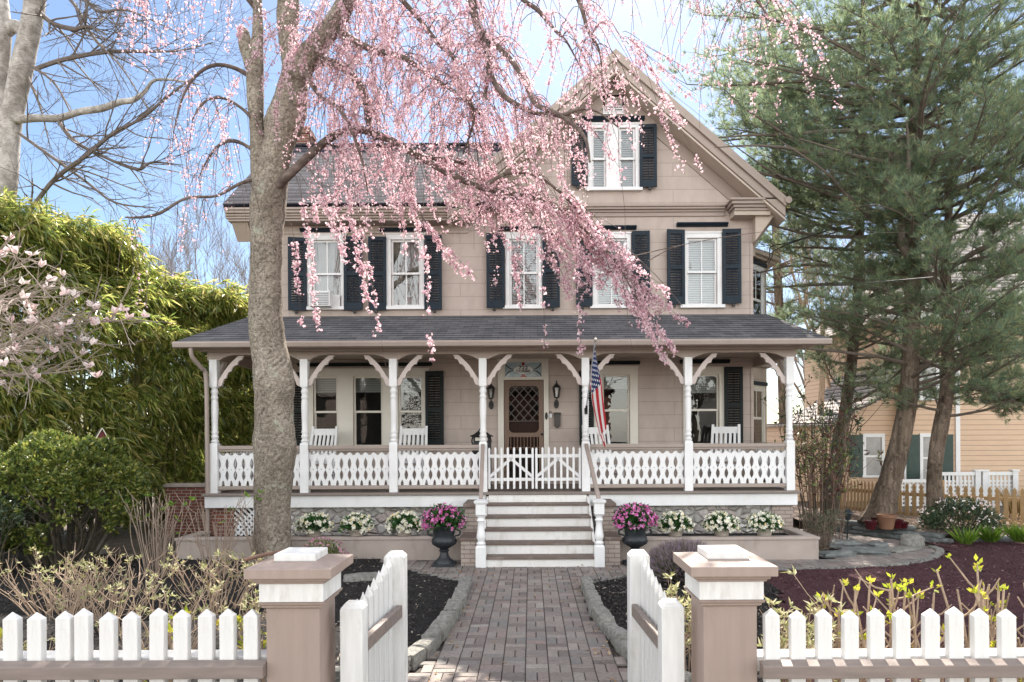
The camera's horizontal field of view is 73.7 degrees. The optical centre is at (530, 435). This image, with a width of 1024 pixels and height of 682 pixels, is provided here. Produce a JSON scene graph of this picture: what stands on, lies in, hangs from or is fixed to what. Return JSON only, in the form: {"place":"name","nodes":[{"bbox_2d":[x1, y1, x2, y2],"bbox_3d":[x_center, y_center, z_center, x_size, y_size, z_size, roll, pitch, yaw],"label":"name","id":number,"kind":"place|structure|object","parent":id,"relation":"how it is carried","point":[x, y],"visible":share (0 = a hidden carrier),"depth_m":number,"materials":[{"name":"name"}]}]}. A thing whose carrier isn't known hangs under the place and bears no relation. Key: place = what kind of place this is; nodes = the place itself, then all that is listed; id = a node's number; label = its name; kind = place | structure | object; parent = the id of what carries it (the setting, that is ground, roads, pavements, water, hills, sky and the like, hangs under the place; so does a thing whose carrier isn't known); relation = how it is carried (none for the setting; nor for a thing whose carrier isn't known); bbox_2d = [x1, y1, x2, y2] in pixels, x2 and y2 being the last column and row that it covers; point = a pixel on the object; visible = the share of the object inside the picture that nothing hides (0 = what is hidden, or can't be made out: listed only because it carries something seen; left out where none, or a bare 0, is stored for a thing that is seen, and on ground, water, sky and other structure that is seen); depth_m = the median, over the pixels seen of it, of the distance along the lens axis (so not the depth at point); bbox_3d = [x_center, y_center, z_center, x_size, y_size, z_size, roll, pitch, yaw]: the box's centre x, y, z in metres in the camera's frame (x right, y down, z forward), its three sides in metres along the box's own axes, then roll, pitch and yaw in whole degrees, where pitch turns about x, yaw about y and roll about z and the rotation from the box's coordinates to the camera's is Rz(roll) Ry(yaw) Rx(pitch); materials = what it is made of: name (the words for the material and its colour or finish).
{"place":"outdoors","nodes":[
{"label":"outdoors","id":0,"kind":"place"},
{"bbox_2d":[0,546,457,681],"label":"mulch bed","id":1,"kind":"object","parent":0,"point":[425,597],"visible":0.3,"depth_m":9.42,"materials":[{"name":"black wood"}]},
{"bbox_2d":[0,466,80,574],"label":"bush","id":2,"kind":"object","parent":1,"relation":"on","point":[16,517],"visible":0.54,"depth_m":10.73,"materials":[{"name":"green plant"}]},
{"bbox_2d":[0,542,123,620],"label":"azalea","id":3,"kind":"object","parent":1,"relation":"on","point":[49,582],"visible":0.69,"depth_m":8.24,"materials":[{"name":"beige plant"}]},
{"bbox_2d":[0,427,153,568],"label":"bush","id":4,"kind":"object","parent":1,"relation":"on","point":[37,451],"visible":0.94,"depth_m":11.12,"materials":[{"name":"green plant"}]},
{"bbox_2d":[0,220,172,416],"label":"magnolia tree","id":5,"kind":"object","parent":1,"relation":"on","point":[15,347],"visible":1,"depth_m":5.46,"materials":[{"name":"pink plant"}]},
{"bbox_2d":[29,543,172,632],"bbox_3d":[-4.668,1.752,7.616,1.283,0.955,1.374,0,0,29],"label":"azalea","id":6,"kind":"object","parent":1,"relation":"on","point":[90,591],"visible":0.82,"depth_m":7.53,"materials":[{"name":"beige plant"}]},
{"bbox_2d":[95,428,108,553],"bbox_3d":[-7.975,1.047,12.692,0.380,2.390,0.500,0,0,-35],"label":"birdhouse","id":7,"kind":"object","parent":1,"relation":"on","point":[101,432],"visible":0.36,"depth_m":12.64,"materials":[{"name":"brown wood"}]},
{"bbox_2d":[118,486,195,579],"bbox_3d":[-5.716,1.496,10.480,1.014,1.473,1.151,0,0,0],"label":"hydrangea","id":8,"kind":"object","parent":1,"relation":"on","point":[165,547],"visible":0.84,"depth_m":10.50,"materials":[{"name":"plant"}]},
{"bbox_2d":[95,568,238,649],"bbox_3d":[-3.513,1.799,6.605,1.219,0.847,1.237,0,0,-34],"label":"azalea","id":9,"kind":"object","parent":1,"relation":"on","point":[214,591],"visible":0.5,"depth_m":6.73,"materials":[{"name":"beige plant"}]},
{"bbox_2d":[141,605,218,681],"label":"hydrangea","id":10,"kind":"object","parent":1,"relation":"on","point":[170,638],"visible":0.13,"depth_m":4.98,"materials":[{"name":"yellow plant"}]},
{"bbox_2d":[174,491,252,575],"bbox_3d":[-4.903,1.530,10.616,0.847,1.398,1.078,0,0,10],"label":"hydrangea","id":11,"kind":"object","parent":1,"relation":"on","point":[224,544],"visible":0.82,"depth_m":10.66,"materials":[{"name":"plant"}]},
{"bbox_2d":[162,545,269,612],"bbox_3d":[-3.883,1.794,8.546,1.187,0.860,1.313,0,0,42],"label":"azalea","id":12,"kind":"object","parent":1,"relation":"on","point":[203,567],"visible":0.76,"depth_m":8.49,"materials":[{"name":"beige plant"}]},
{"bbox_2d":[213,583,266,639],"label":"azalea","id":13,"kind":"object","parent":1,"relation":"on","point":[254,604],"visible":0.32,"depth_m":7.30,"materials":[{"name":"beige plant"}]},
{"bbox_2d":[237,613,266,681],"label":"hydrangea","id":14,"kind":"object","parent":1,"relation":"on","point":[263,642],"visible":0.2,"depth_m":5.29,"materials":[{"name":"yellow plant"}]},
{"bbox_2d":[232,489,299,562],"bbox_3d":[-4.272,1.516,11.227,1.008,1.418,1.003,0,0,31],"label":"hydrangea","id":15,"kind":"object","parent":1,"relation":"on","point":[263,537],"visible":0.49,"depth_m":11.09,"materials":[{"name":"plant"}]},
{"bbox_2d":[303,536,349,553],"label":"azalea","id":16,"kind":"object","parent":1,"relation":"on","point":[329,545],"visible":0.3,"depth_m":11.29,"materials":[{"name":"pink plant"}]},
{"bbox_2d":[112,0,842,568],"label":"cherry tree","id":17,"kind":"object","parent":1,"relation":"on","point":[276,130],"visible":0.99,"depth_m":10.41,"materials":[{"name":"pink plant"}]},
{"bbox_2d":[9,0,1023,433],"label":"sky","id":18,"kind":"structure","parent":0,"point":[651,34],"materials":[{"name":"blue"}]},
{"bbox_2d":[24,449,1019,672],"bbox_3d":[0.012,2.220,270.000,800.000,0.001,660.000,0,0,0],"label":"ground","id":19,"kind":"structure","parent":0,"point":[121,539],"depth_m":14.66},
{"bbox_2d":[0,185,253,543],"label":"bamboo foliage","id":20,"kind":"object","parent":19,"relation":"on","point":[208,306],"visible":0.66,"depth_m":15.02,"materials":[{"name":"green plant"}]},
{"bbox_2d":[0,608,266,681],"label":"picket fence","id":21,"kind":"object","parent":19,"relation":"on","point":[74,656],"visible":0.94,"depth_m":4.22,"materials":[{"name":"paint"}]},
{"bbox_2d":[0,0,272,449],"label":"bare tree","id":22,"kind":"object","parent":19,"relation":"on","point":[17,69],"visible":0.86,"depth_m":14.85,"materials":[{"name":"brown plant"}]},
{"bbox_2d":[144,210,205,359],"bbox_3d":[-14.352,-3.584,26.804,6.572,11.727,4.640,0,0,41],"label":"bare tree","id":23,"kind":"object","parent":19,"relation":"on","point":[171,253],"visible":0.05,"depth_m":28.80,"materials":[{"name":"plant"}]},
{"bbox_2d":[132,166,249,291],"bbox_3d":[-15.571,-5.405,34.111,8.101,15.395,5.744,0,0,-39],"label":"bare tree","id":24,"kind":"object","parent":19,"relation":"on","point":[228,275],"visible":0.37,"depth_m":33.23,"materials":[{"name":"plant"}]},
{"bbox_2d":[163,483,221,534],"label":"brick wall","id":25,"kind":"structure","parent":19,"relation":"on","point":[185,490],"depth_m":15.50,"materials":[{"name":"red brick"}]},
{"bbox_2d":[204,242,249,390],"bbox_3d":[-11.503,-3.756,30.640,5.720,12.046,8.095,0,0,0],"label":"bare tree","id":26,"kind":"object","parent":19,"relation":"on","point":[244,271],"visible":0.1,"depth_m":29.75,"materials":[{"name":"plant"}]},
{"bbox_2d":[244,547,352,681],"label":"gate pillar","id":27,"kind":"structure","parent":19,"relation":"on","point":[300,588],"depth_m":4.21,"materials":[{"name":"paint"}]},
{"bbox_2d":[174,529,464,560],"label":"planter wall","id":28,"kind":"structure","parent":19,"relation":"on","point":[418,547],"depth_m":12.10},
{"bbox_2d":[293,511,333,535],"bbox_3d":[-3.914,1.623,12.343,0.704,0.515,0.665,0,0,0],"label":"flower pot","id":29,"kind":"object","parent":28,"relation":"on","point":[320,521],"visible":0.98,"depth_m":12.23,"materials":[{"name":"white plant"}]},
{"bbox_2d":[337,512,374,535],"bbox_3d":[-3.152,1.623,12.358,0.711,0.506,0.657,0,0,0],"label":"flower pot","id":30,"kind":"object","parent":28,"relation":"on","point":[356,524],"visible":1,"depth_m":12.22,"materials":[{"name":"white plant"}]},
{"bbox_2d":[385,510,422,535],"bbox_3d":[-2.293,1.609,12.350,0.709,0.527,0.676,0,0,0],"label":"flower pot","id":31,"kind":"object","parent":28,"relation":"on","point":[404,523],"visible":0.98,"depth_m":12.23,"materials":[{"name":"white plant"}]},
{"bbox_2d":[342,572,377,581],"bbox_3d":[-2.543,2.161,10.297,0.589,0.171,0.403,0,0,-16],"label":"rock","id":32,"kind":"object","parent":19,"relation":"on","point":[362,576],"visible":0.49,"depth_m":10.16,"materials":[{"name":"stone"}]},
{"bbox_2d":[335,576,471,681],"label":"stone edging","id":33,"kind":"object","parent":19,"relation":"on","point":[429,643],"visible":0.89,"depth_m":7.25,"materials":[{"name":"stone"}]},
{"bbox_2d":[172,49,831,568],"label":"house","id":34,"kind":"structure","parent":19,"relation":"on","point":[538,497],"depth_m":15.09,"materials":[{"name":"beige wood"}]},
{"bbox_2d":[293,426,338,485],"bbox_3d":[-4.514,0.439,14.255,0.743,1.297,1.116,0,0,10],"label":"rocking chair","id":35,"kind":"object","parent":34,"relation":"on","point":[324,432],"visible":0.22,"depth_m":14.66,"materials":[{"name":"white paint"}]},
{"bbox_2d":[309,291,339,307],"bbox_3d":[-4.541,-3.004,15.064,0.591,0.332,0.372,0,0,0],"label":"air conditioner","id":36,"kind":"object","parent":34,"relation":"attached to","point":[328,299],"visible":0.86,"depth_m":14.90,"materials":[{"name":"white paint"}]},
{"bbox_2d":[288,228,362,313],"bbox_3d":[-4.541,-3.658,15.212,1.632,1.899,0.338,0,0,0],"label":"window","id":37,"kind":"structure","parent":34,"relation":"in","point":[332,273],"depth_m":15.13,"materials":[{"name":"white paint"}]},
{"bbox_2d":[294,362,443,445],"bbox_3d":[-3.620,-0.643,15.225,3.384,1.953,0.290,0,0,0],"label":"window","id":38,"kind":"structure","parent":34,"relation":"in","point":[343,377],"depth_m":15.16,"materials":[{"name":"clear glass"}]},
{"bbox_2d":[368,227,441,312],"bbox_3d":[-2.780,-3.667,15.230,1.625,1.899,0.301,0,0,0],"label":"window","id":39,"kind":"structure","parent":34,"relation":"in","point":[409,278],"depth_m":15.16,"materials":[{"name":"white paint"}]},
{"bbox_2d":[399,426,427,484],"bbox_3d":[-2.534,0.429,14.356,0.743,1.297,1.116,0,0,0],"label":"rocking chair","id":40,"kind":"object","parent":34,"relation":"on","point":[413,432],"visible":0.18,"depth_m":14.77,"materials":[{"name":"white paint"}]},
{"bbox_2d":[470,429,492,484],"bbox_3d":[-0.999,0.425,14.000,0.450,1.300,0.450,0,0,0],"label":"rocking chair","id":41,"kind":"object","parent":34,"relation":"on","point":[475,438],"visible":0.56,"depth_m":13.87,"materials":[{"name":"black wood"}]},
{"bbox_2d":[486,226,559,310],"bbox_3d":[-0.168,-3.705,15.220,1.624,1.875,0.300,0,0,0],"label":"window","id":42,"kind":"structure","parent":34,"relation":"in","point":[506,271],"depth_m":15.13,"materials":[{"name":"white paint"}]},
{"bbox_2d":[497,359,548,483],"bbox_3d":[-0.162,-0.384,15.195,1.148,2.889,0.110,0,0,0],"label":"front door","id":43,"kind":"structure","parent":34,"relation":"in","point":[522,408],"depth_m":15.18,"materials":[{"name":"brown wood"}]},
{"bbox_2d":[584,337,606,446],"bbox_3d":[1.252,-0.780,12.707,0.337,1.988,0.902,0,0,-7],"label":"flag","id":44,"kind":"object","parent":34,"relation":"attached to","point":[595,385],"visible":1,"depth_m":12.50,"materials":[{"name":"multicoloured fabric"}]},
{"bbox_2d":[581,425,623,483],"bbox_3d":[1.508,0.408,14.254,0.743,1.297,1.116,0,0,-14],"label":"rocking chair","id":45,"kind":"object","parent":34,"relation":"on","point":[594,431],"visible":0.2,"depth_m":14.66,"materials":[{"name":"white paint"}]},
{"bbox_2d":[579,361,639,444],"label":"window","id":46,"kind":"structure","parent":34,"relation":"in","point":[616,374],"depth_m":15.16,"materials":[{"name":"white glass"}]},
{"bbox_2d":[576,225,649,309],"bbox_3d":[1.821,-3.733,15.221,1.635,1.863,0.297,0,0,0],"label":"window","id":47,"kind":"structure","parent":34,"relation":"in","point":[617,236],"depth_m":15.12,"materials":[{"name":"white paint"}]},
{"bbox_2d":[571,115,656,191],"bbox_3d":[1.844,-6.263,15.221,1.897,1.649,0.297,0,0,0],"label":"window","id":48,"kind":"structure","parent":34,"relation":"in","point":[610,183],"depth_m":15.16,"materials":[{"name":"white paint"}]},
{"bbox_2d":[667,222,741,307],"bbox_3d":[3.835,-3.789,15.212,1.645,1.892,0.316,0,0,0],"label":"window","id":49,"kind":"structure","parent":34,"relation":"in","point":[719,246],"depth_m":15.13,"materials":[{"name":"white paint"}]},
{"bbox_2d":[680,359,742,443],"bbox_3d":[4.010,-0.708,15.225,1.377,1.975,0.290,0,0,0],"label":"window","id":50,"kind":"structure","parent":34,"relation":"in","point":[721,384],"depth_m":15.15,"materials":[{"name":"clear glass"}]},
{"bbox_2d":[703,424,740,482],"bbox_3d":[4.056,0.394,14.352,0.743,1.297,1.116,0,0,22],"label":"rocking chair","id":51,"kind":"object","parent":34,"relation":"on","point":[725,430],"visible":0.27,"depth_m":14.72,"materials":[{"name":"white paint"}]},
{"bbox_2d":[755,229,933,286],"bbox_3d":[5.172,-3.002,11.349,1.105,2.746,8.885,0,0,7],"label":"service wire","id":52,"kind":"object","parent":34,"relation":"attached to","point":[790,242],"visible":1,"depth_m":14.14,"materials":[{"name":"black metal"}]},
{"bbox_2d":[580,576,691,681],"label":"stone edging","id":53,"kind":"object","parent":19,"relation":"on","point":[606,624],"visible":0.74,"depth_m":7.61,"materials":[{"name":"stone"}]},
{"bbox_2d":[615,528,819,559],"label":"planter wall","id":54,"kind":"structure","parent":19,"relation":"on","point":[792,544],"depth_m":11.87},
{"bbox_2d":[657,510,694,535],"bbox_3d":[2.568,1.583,12.155,0.692,0.528,0.643,0,0,0],"label":"flower pot","id":55,"kind":"object","parent":54,"relation":"on","point":[681,523],"visible":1,"depth_m":12.02,"materials":[{"name":"white plant"}]},
{"bbox_2d":[701,511,741,535],"bbox_3d":[3.400,1.588,12.165,0.680,0.508,0.652,0,0,0],"label":"flower pot","id":56,"kind":"object","parent":54,"relation":"on","point":[721,523],"visible":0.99,"depth_m":12.02,"materials":[{"name":"white plant"}]},
{"bbox_2d":[745,511,784,535],"bbox_3d":[4.167,1.576,12.149,0.697,0.524,0.646,0,0,0],"label":"flower pot","id":57,"kind":"object","parent":54,"relation":"on","point":[765,524],"visible":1,"depth_m":12.03,"materials":[{"name":"white plant"}]},
{"bbox_2d":[766,278,804,402],"bbox_3d":[11.993,-3.015,33.353,3.408,10.342,6.323,0,0,38],"label":"bare tree","id":58,"kind":"object","parent":19,"relation":"on","point":[796,361],"visible":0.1,"depth_m":32.95,"materials":[{"name":"brown plant"}]},
{"bbox_2d":[762,125,876,414],"bbox_3d":[10.404,-4.793,25.039,6.053,13.919,4.427,0,0,-35],"label":"bare tree","id":59,"kind":"object","parent":19,"relation":"on","point":[821,393],"visible":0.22,"depth_m":24.07,"materials":[{"name":"brown plant"}]},
{"bbox_2d":[798,506,847,548],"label":"shrub","id":60,"kind":"object","parent":19,"relation":"on","point":[821,530],"visible":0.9,"depth_m":12.92,"materials":[{"name":"brown plant"}]},
{"bbox_2d":[793,203,881,388],"bbox_3d":[13.093,-4.563,27.919,5.267,13.405,7.432,0,0,0],"label":"bare tree","id":61,"kind":"object","parent":19,"relation":"on","point":[828,380],"visible":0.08,"depth_m":26.54,"materials":[{"name":"plant"}]},
{"bbox_2d":[819,550,856,557],"bbox_3d":[5.461,2.121,12.251,0.735,0.105,0.406,0,0,-9],"label":"rock","id":62,"kind":"object","parent":19,"relation":"on","point":[834,553],"visible":0.85,"depth_m":12.11,"materials":[{"name":"grey stone"}]},
{"bbox_2d":[654,0,1023,528],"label":"pine tree","id":63,"kind":"object","parent":19,"relation":"on","point":[885,494],"visible":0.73,"depth_m":14.34,"materials":[{"name":"green plant"}]},
{"bbox_2d":[757,607,1023,681],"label":"picket fence","id":64,"kind":"object","parent":19,"relation":"on","point":[953,660],"visible":0.98,"depth_m":4.17,"materials":[{"name":"paint"}]},
{"bbox_2d":[765,539,1023,681],"bbox_3d":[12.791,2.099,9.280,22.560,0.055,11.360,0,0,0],"label":"red mulch","id":65,"kind":"object","parent":19,"relation":"on","point":[944,573],"visible":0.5,"depth_m":9.91,"materials":[{"name":"brown wood"}]},
{"bbox_2d":[757,563,849,681],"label":"azalea","id":66,"kind":"object","parent":65,"relation":"on","point":[784,643],"visible":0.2,"depth_m":5.05,"materials":[{"name":"yellow plant"}]},
{"bbox_2d":[812,575,891,681],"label":"hydrangea","id":67,"kind":"object","parent":65,"relation":"on","point":[862,638],"visible":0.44,"depth_m":5.02,"materials":[{"name":"yellow plant"}]},
{"bbox_2d":[855,569,996,681],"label":"hydrangea","id":68,"kind":"object","parent":65,"relation":"on","point":[892,604],"visible":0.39,"depth_m":4.93,"materials":[{"name":"yellow plant"}]},
{"bbox_2d":[945,523,981,544],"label":"daylily","id":69,"kind":"object","parent":65,"relation":"on","point":[968,537],"visible":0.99,"depth_m":13.23,"materials":[{"name":"green plant"}]},
{"bbox_2d":[931,553,1023,681],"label":"hydrangea","id":70,"kind":"object","parent":65,"relation":"on","point":[984,601],"visible":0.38,"depth_m":5.01,"materials":[{"name":"yellow plant"}]},
{"bbox_2d":[974,521,1009,542],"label":"daylily","id":71,"kind":"object","parent":65,"relation":"on","point":[995,537],"visible":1,"depth_m":13.38,"materials":[{"name":"green plant"}]},
{"bbox_2d":[961,582,1023,681],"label":"hydrangea","id":72,"kind":"object","parent":65,"relation":"on","point":[993,631],"visible":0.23,"depth_m":5.07,"materials":[{"name":"yellow plant"}]},
{"bbox_2d":[997,523,1023,542],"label":"daylily","id":73,"kind":"object","parent":65,"relation":"on","point":[1013,535],"visible":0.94,"depth_m":13.39,"materials":[{"name":"green plant"}]},
{"bbox_2d":[767,213,1023,501],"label":"neighbour house","id":74,"kind":"structure","parent":19,"relation":"on","point":[988,440],"depth_m":22.00,"materials":[{"name":"beige paint"}]},
{"bbox_2d":[849,433,884,477],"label":"window","id":75,"kind":"structure","parent":74,"relation":"in","point":[873,443],"depth_m":22.35,"materials":[{"name":"white paint"}]},
{"bbox_2d":[906,433,953,479],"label":"window","id":76,"kind":"structure","parent":74,"relation":"in","point":[917,458],"depth_m":21.95,"materials":[{"name":"white paint"}]},
{"bbox_2d":[898,533,924,547],"bbox_3d":[7.308,2.044,13.104,0.487,0.345,0.354,0,0,-29],"label":"rock","id":77,"kind":"object","parent":19,"relation":"on","point":[917,540],"visible":0.67,"depth_m":12.97,"materials":[{"name":"stone"}]},
{"bbox_2d":[811,474,1023,529],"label":"wooden fence","id":78,"kind":"object","parent":19,"relation":"on","point":[997,498],"visible":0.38,"depth_m":16.77,"materials":[{"name":"brown wood"}]},
{"bbox_2d":[901,469,1019,505],"bbox_3d":[13.063,1.582,20.815,3.590,1.100,0.190,0,0,0],"label":"picket fence","id":79,"kind":"object","parent":19,"relation":"on","point":[980,477],"visible":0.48,"depth_m":20.80,"materials":[{"name":"white paint"}]},
{"bbox_2d":[415,553,933,681],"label":"path","id":80,"kind":"structure","parent":0,"point":[440,649],"depth_m":7.20,"materials":[{"name":"grey brick"}]},
{"bbox_2d":[340,551,407,681],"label":"garden gate","id":81,"kind":"structure","parent":80,"relation":"on","point":[374,633],"depth_m":4.92,"materials":[{"name":"paint"}]},
{"bbox_2d":[627,549,684,681],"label":"garden gate","id":82,"kind":"structure","parent":80,"relation":"on","point":[655,636],"depth_m":4.93,"materials":[{"name":"paint"}]},
{"bbox_2d":[379,528,934,681],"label":"walkway bricks","id":83,"kind":"object","parent":80,"relation":"on","point":[516,648],"visible":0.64,"depth_m":7.78,"materials":[{"name":"grey brick"}]},
{"bbox_2d":[421,502,467,567],"bbox_3d":[-1.459,1.659,11.538,0.796,1.097,0.750,0,0,0],"label":"urn","id":84,"kind":"object","parent":83,"relation":"on","point":[443,522],"visible":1,"depth_m":11.38,"materials":[{"name":"metal"}]},
{"bbox_2d":[419,564,619,681],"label":"fallen leaves","id":85,"kind":"object","parent":83,"relation":"on","point":[609,652],"visible":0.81,"depth_m":7.82,"materials":[{"name":"plant"}]},
{"bbox_2d":[612,502,660,565],"bbox_3d":[1.777,1.643,11.506,0.838,1.096,0.746,0,0,0],"label":"urn","id":86,"kind":"object","parent":83,"relation":"on","point":[634,521],"visible":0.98,"depth_m":11.35,"materials":[{"name":"metal"}]},
{"bbox_2d":[821,539,862,547],"bbox_3d":[5.972,2.067,13.102,0.768,0.128,0.445,0,0,0],"label":"rock","id":87,"kind":"object","parent":83,"relation":"on","point":[839,543],"visible":0.75,"depth_m":12.93,"materials":[{"name":"grey stone"}]},
{"bbox_2d":[839,546,890,555],"bbox_3d":[6.107,2.107,12.491,0.871,0.105,0.518,0,0,22],"label":"rock","id":88,"kind":"object","parent":83,"relation":"on","point":[872,551],"visible":0.84,"depth_m":12.32,"materials":[{"name":"grey stone"}]},
{"bbox_2d":[886,545,923,553],"bbox_3d":[6.912,2.134,12.749,0.944,0.103,0.412,0,0,-30],"label":"rock","id":89,"kind":"object","parent":83,"relation":"on","point":[898,549],"visible":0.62,"depth_m":12.64,"materials":[{"name":"stone"}]},
{"bbox_2d":[778,545,944,570],"bbox_3d":[5.264,2.147,11.569,5.906,0.068,1.222,0,0,-22],"label":"stone edging","id":90,"kind":"object","parent":80,"relation":"on","point":[938,551],"visible":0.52,"depth_m":11.33,"materials":[{"name":"stone"}]},
{"bbox_2d":[593,572,782,681],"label":"mulch bed","id":91,"kind":"object","parent":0,"point":[622,598],"visible":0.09,"depth_m":8.90,"materials":[{"name":"black wood"}]},
{"bbox_2d":[663,572,690,671],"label":"azalea","id":92,"kind":"object","parent":91,"relation":"on","point":[686,613],"visible":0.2,"depth_m":6.01,"materials":[{"name":"yellow plant"}]},
{"bbox_2d":[646,536,713,582],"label":"lavender","id":93,"kind":"object","parent":91,"relation":"on","point":[668,565],"visible":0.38,"depth_m":10.02,"materials":[{"name":"purple plant"}]},
{"bbox_2d":[673,545,777,681],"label":"gate pillar","id":94,"kind":"structure","parent":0,"point":[724,586],"depth_m":4.21,"materials":[{"name":"paint"}]},
{"bbox_2d":[713,0,869,422],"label":"pine tree","id":95,"kind":"object","parent":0,"point":[778,304],"visible":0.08,"depth_m":24.86,"materials":[{"name":"green plant"}]},
{"bbox_2d":[793,505,993,533],"bbox_3d":[7.476,1.960,16.702,3.281,0.086,6.894,0,0,-41],"label":"pine bed","id":96,"kind":"object","parent":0,"point":[795,512],"visible":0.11,"depth_m":16.22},
{"bbox_2d":[759,375,888,532],"bbox_3d":[6.414,0.384,15.097,2.398,3.572,2.501,0,0,0],"label":"shrub","id":97,"kind":"object","parent":96,"relation":"on","point":[857,423],"visible":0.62,"depth_m":15.02,"materials":[{"name":"brown plant"}]},
{"bbox_2d":[774,398,886,538],"bbox_3d":[5.814,0.659,13.498,1.988,2.824,2.016,0,0,34],"label":"shrub","id":98,"kind":"object","parent":96,"relation":"on","point":[807,457],"visible":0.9,"depth_m":13.57,"materials":[{"name":"brown plant"}]},
{"bbox_2d":[706,0,1023,512],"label":"pine tree","id":99,"kind":"object","parent":96,"relation":"on","point":[847,367],"visible":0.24,"depth_m":16.62,"materials":[{"name":"green plant"}]},
{"bbox_2d":[876,513,896,529],"bbox_3d":[7.365,1.772,14.135,0.395,0.300,0.395,0,0,0],"label":"plant pot","id":100,"kind":"object","parent":96,"relation":"on","point":[886,521],"visible":1,"depth_m":14.01,"materials":[{"name":"ceramic"}]},
{"bbox_2d":[758,0,1023,525],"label":"pine tree","id":101,"kind":"object","parent":96,"relation":"on","point":[1010,263],"visible":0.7,"depth_m":13.93,"materials":[{"name":"green plant"}]},
{"bbox_2d":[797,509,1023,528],"bbox_3d":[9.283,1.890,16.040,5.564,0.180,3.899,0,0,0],"label":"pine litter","id":102,"kind":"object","parent":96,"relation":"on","point":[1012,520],"visible":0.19,"depth_m":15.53,"materials":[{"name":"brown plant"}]},
{"bbox_2d":[915,494,1007,533],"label":"bush","id":103,"kind":"object","parent":96,"relation":"on","point":[969,508],"visible":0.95,"depth_m":13.96,"materials":[{"name":"green plant"}]},
{"bbox_2d":[997,486,1020,516],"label":"ornamental grass","id":104,"kind":"object","parent":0,"point":[1010,505],"depth_m":17.86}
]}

